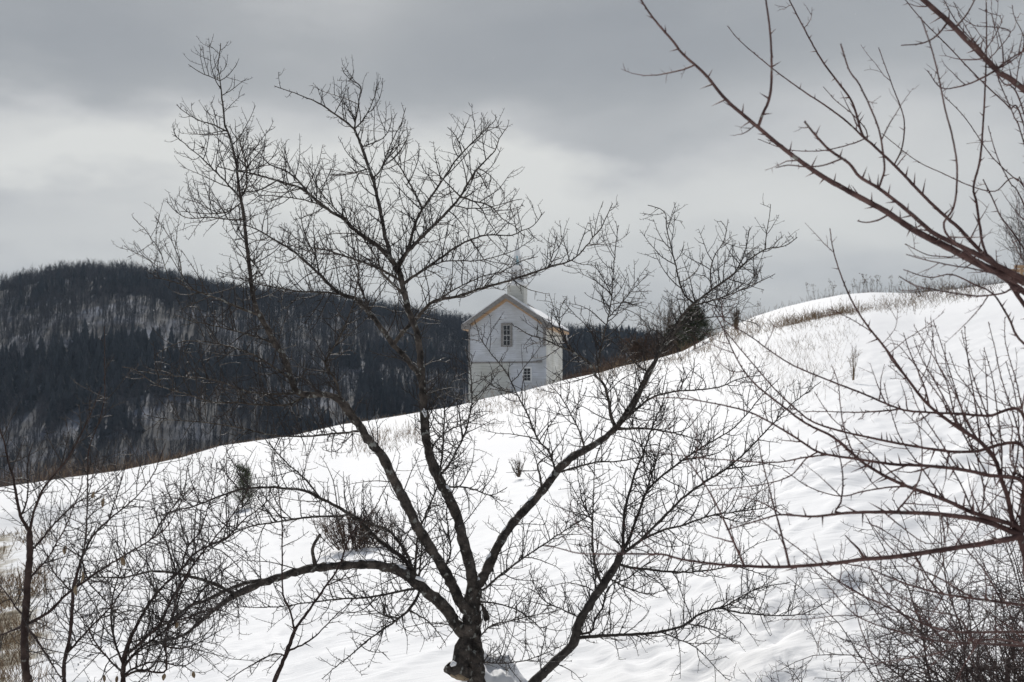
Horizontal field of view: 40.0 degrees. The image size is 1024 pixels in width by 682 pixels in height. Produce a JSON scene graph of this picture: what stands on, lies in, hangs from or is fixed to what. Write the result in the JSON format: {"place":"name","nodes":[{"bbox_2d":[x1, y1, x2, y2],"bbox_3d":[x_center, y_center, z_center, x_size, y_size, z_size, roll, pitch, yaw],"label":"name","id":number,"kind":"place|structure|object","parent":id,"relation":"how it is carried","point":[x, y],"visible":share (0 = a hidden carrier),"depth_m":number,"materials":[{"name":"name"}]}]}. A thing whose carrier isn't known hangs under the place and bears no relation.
{"place":"outdoors","nodes":[
{"label":"outdoors","id":0,"kind":"place"},
{"bbox_2d":[0,511,149,681],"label":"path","id":1,"kind":"structure","parent":0,"point":[15,556],"depth_m":17.23,"materials":[{"name":"white snow"}]},
{"bbox_2d":[0,278,629,486],"bbox_3d":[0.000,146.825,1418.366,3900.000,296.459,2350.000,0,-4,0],"label":"hill","id":2,"kind":"structure","parent":0,"point":[168,324],"depth_m":521.62,"materials":[{"name":"plant"}]},
{"bbox_2d":[0,259,668,485],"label":"bare forest","id":3,"kind":"object","parent":2,"relation":"on","point":[448,323],"visible":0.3,"depth_m":624.10,"materials":[{"name":"grey plant"}]},
{"bbox_2d":[0,263,672,472],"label":"conifer forest","id":4,"kind":"object","parent":2,"relation":"on","point":[131,351],"visible":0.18,"depth_m":550.63,"materials":[{"name":"plant"}]},
{"bbox_2d":[0,283,1023,681],"bbox_3d":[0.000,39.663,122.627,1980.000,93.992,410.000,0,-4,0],"label":"snow slope","id":5,"kind":"structure","parent":0,"point":[412,657],"depth_m":15.35,"materials":[{"name":"white snow"}]},
{"bbox_2d":[12,326,192,681],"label":"sapling","id":6,"kind":"object","parent":5,"relation":"on","point":[69,647],"visible":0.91,"depth_m":6.15,"materials":[{"name":"brown plant"}]},
{"bbox_2d":[0,387,211,681],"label":"sapling","id":7,"kind":"object","parent":5,"relation":"on","point":[23,627],"visible":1,"depth_m":5.39,"materials":[{"name":"brown plant"}]},
{"bbox_2d":[40,430,290,681],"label":"thorn bush","id":8,"kind":"object","parent":5,"relation":"on","point":[164,629],"visible":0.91,"depth_m":7.12,"materials":[{"name":"black plant"}]},
{"bbox_2d":[226,461,255,507],"bbox_3d":[-4.808,2.636,25.242,0.722,0.985,0.597,3,-5,-42],"label":"pine sapling","id":9,"kind":"object","parent":5,"relation":"on","point":[250,474],"visible":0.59,"depth_m":25.27,"materials":[{"name":"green plant"}]},
{"bbox_2d":[225,452,388,681],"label":"sapling","id":10,"kind":"object","parent":5,"relation":"on","point":[287,650],"visible":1,"depth_m":6.92,"materials":[{"name":"black plant"}]},
{"bbox_2d":[308,504,396,550],"bbox_3d":[-1.969,2.292,17.433,1.146,0.586,0.974,0,-4,0],"label":"twiggy shrub","id":11,"kind":"object","parent":5,"relation":"on","point":[332,537],"visible":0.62,"depth_m":17.35,"materials":[{"name":"brown plant"}]},
{"bbox_2d":[61,34,798,681],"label":"thorn tree","id":12,"kind":"object","parent":5,"relation":"on","point":[467,662],"visible":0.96,"depth_m":8.31,"materials":[{"name":"black plant"}]},
{"bbox_2d":[0,280,986,681],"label":"dry grass","id":13,"kind":"structure","parent":5,"relation":"on","point":[806,316],"depth_m":35.71,"materials":[{"name":"beige plant"}]},
{"bbox_2d":[459,651,528,681],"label":"snow mound","id":14,"kind":"object","parent":5,"relation":"on","point":[493,673],"visible":0.37,"depth_m":8.23,"materials":[{"name":"white snow"}]},
{"bbox_2d":[0,266,1019,486],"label":"brown brush","id":15,"kind":"object","parent":5,"relation":"on","point":[605,367],"visible":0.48,"depth_m":74.01,"materials":[{"name":"brown plant"}]},
{"bbox_2d":[461,247,568,401],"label":"church","id":16,"kind":"structure","parent":5,"relation":"on","point":[514,306],"depth_m":131.18,"materials":[{"name":"white wood"}]},
{"bbox_2d":[501,323,511,346],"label":"window","id":17,"kind":"structure","parent":16,"relation":"in","point":[506,328],"depth_m":131.10,"materials":[{"name":"white glass"}]},
{"bbox_2d":[522,367,531,381],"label":"window","id":18,"kind":"structure","parent":16,"relation":"in","point":[527,371],"depth_m":130.43,"materials":[{"name":"white glass"}]},
{"bbox_2d":[508,453,526,476],"bbox_3d":[0.086,1.977,22.352,0.283,0.395,0.224,-3,-5,37],"label":"twiggy shrub","id":19,"kind":"object","parent":5,"relation":"on","point":[518,474],"visible":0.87,"depth_m":22.34,"materials":[{"name":"grey plant"}]},
{"bbox_2d":[616,333,660,361],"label":"twiggy shrub","id":20,"kind":"object","parent":5,"relation":"on","point":[634,345],"visible":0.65,"depth_m":72.52,"materials":[{"name":"brown plant"}]},
{"bbox_2d":[627,288,693,356],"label":"twiggy shrub","id":21,"kind":"object","parent":5,"relation":"on","point":[666,321],"visible":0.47,"depth_m":72.57,"materials":[{"name":"brown plant"}]},
{"bbox_2d":[505,356,834,681],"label":"thorn tree","id":22,"kind":"object","parent":5,"relation":"on","point":[582,618],"visible":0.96,"depth_m":8.00,"materials":[{"name":"black plant"}]},
{"bbox_2d":[664,323,691,350],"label":"evergreen bush","id":23,"kind":"object","parent":5,"relation":"on","point":[680,342],"visible":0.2,"depth_m":72.38,"materials":[{"name":"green plant"}]},
{"bbox_2d":[673,303,719,350],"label":"evergreen bush","id":24,"kind":"object","parent":5,"relation":"on","point":[702,324],"visible":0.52,"depth_m":56.93,"materials":[{"name":"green plant"}]},
{"bbox_2d":[727,306,740,329],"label":"twiggy shrub","id":25,"kind":"object","parent":5,"relation":"on","point":[736,323],"visible":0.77,"depth_m":54.58,"materials":[{"name":"brown plant"}]},
{"bbox_2d":[539,223,1023,681],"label":"hawthorn tree","id":26,"kind":"object","parent":5,"relation":"on","point":[1015,530],"visible":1,"depth_m":3.95,"materials":[{"name":"brown plant"}]},
{"bbox_2d":[622,0,1023,348],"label":"hawthorn tree","id":27,"kind":"object","parent":5,"relation":"on","point":[1010,278],"visible":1,"depth_m":3.74,"materials":[{"name":"brown plant"}]},
{"bbox_2d":[846,343,861,379],"bbox_3d":[5.402,0.327,22.187,0.284,0.587,0.247,-3,-5,38],"label":"twiggy shrub","id":28,"kind":"object","parent":5,"relation":"on","point":[853,369],"visible":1,"depth_m":22.16,"materials":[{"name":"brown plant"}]},
{"bbox_2d":[739,486,1023,681],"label":"thorn bush","id":29,"kind":"object","parent":5,"relation":"on","point":[1010,668],"visible":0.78,"depth_m":6.41,"materials":[{"name":"brown plant"}]},
{"bbox_2d":[985,182,1023,274],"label":"bare tree","id":30,"kind":"object","parent":5,"relation":"on","point":[1021,233],"visible":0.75,"depth_m":120.89,"materials":[{"name":"brown plant"}]},
{"bbox_2d":[1011,265,1023,275],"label":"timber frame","id":31,"kind":"object","parent":5,"relation":"on","point":[1021,271],"visible":0.26,"depth_m":62.29,"materials":[{"name":"brown wood"}]},
{"bbox_2d":[0,0,1023,339],"label":"sky","id":32,"kind":"structure","parent":0,"point":[91,91],"materials":[{"name":"grey"}]}
]}

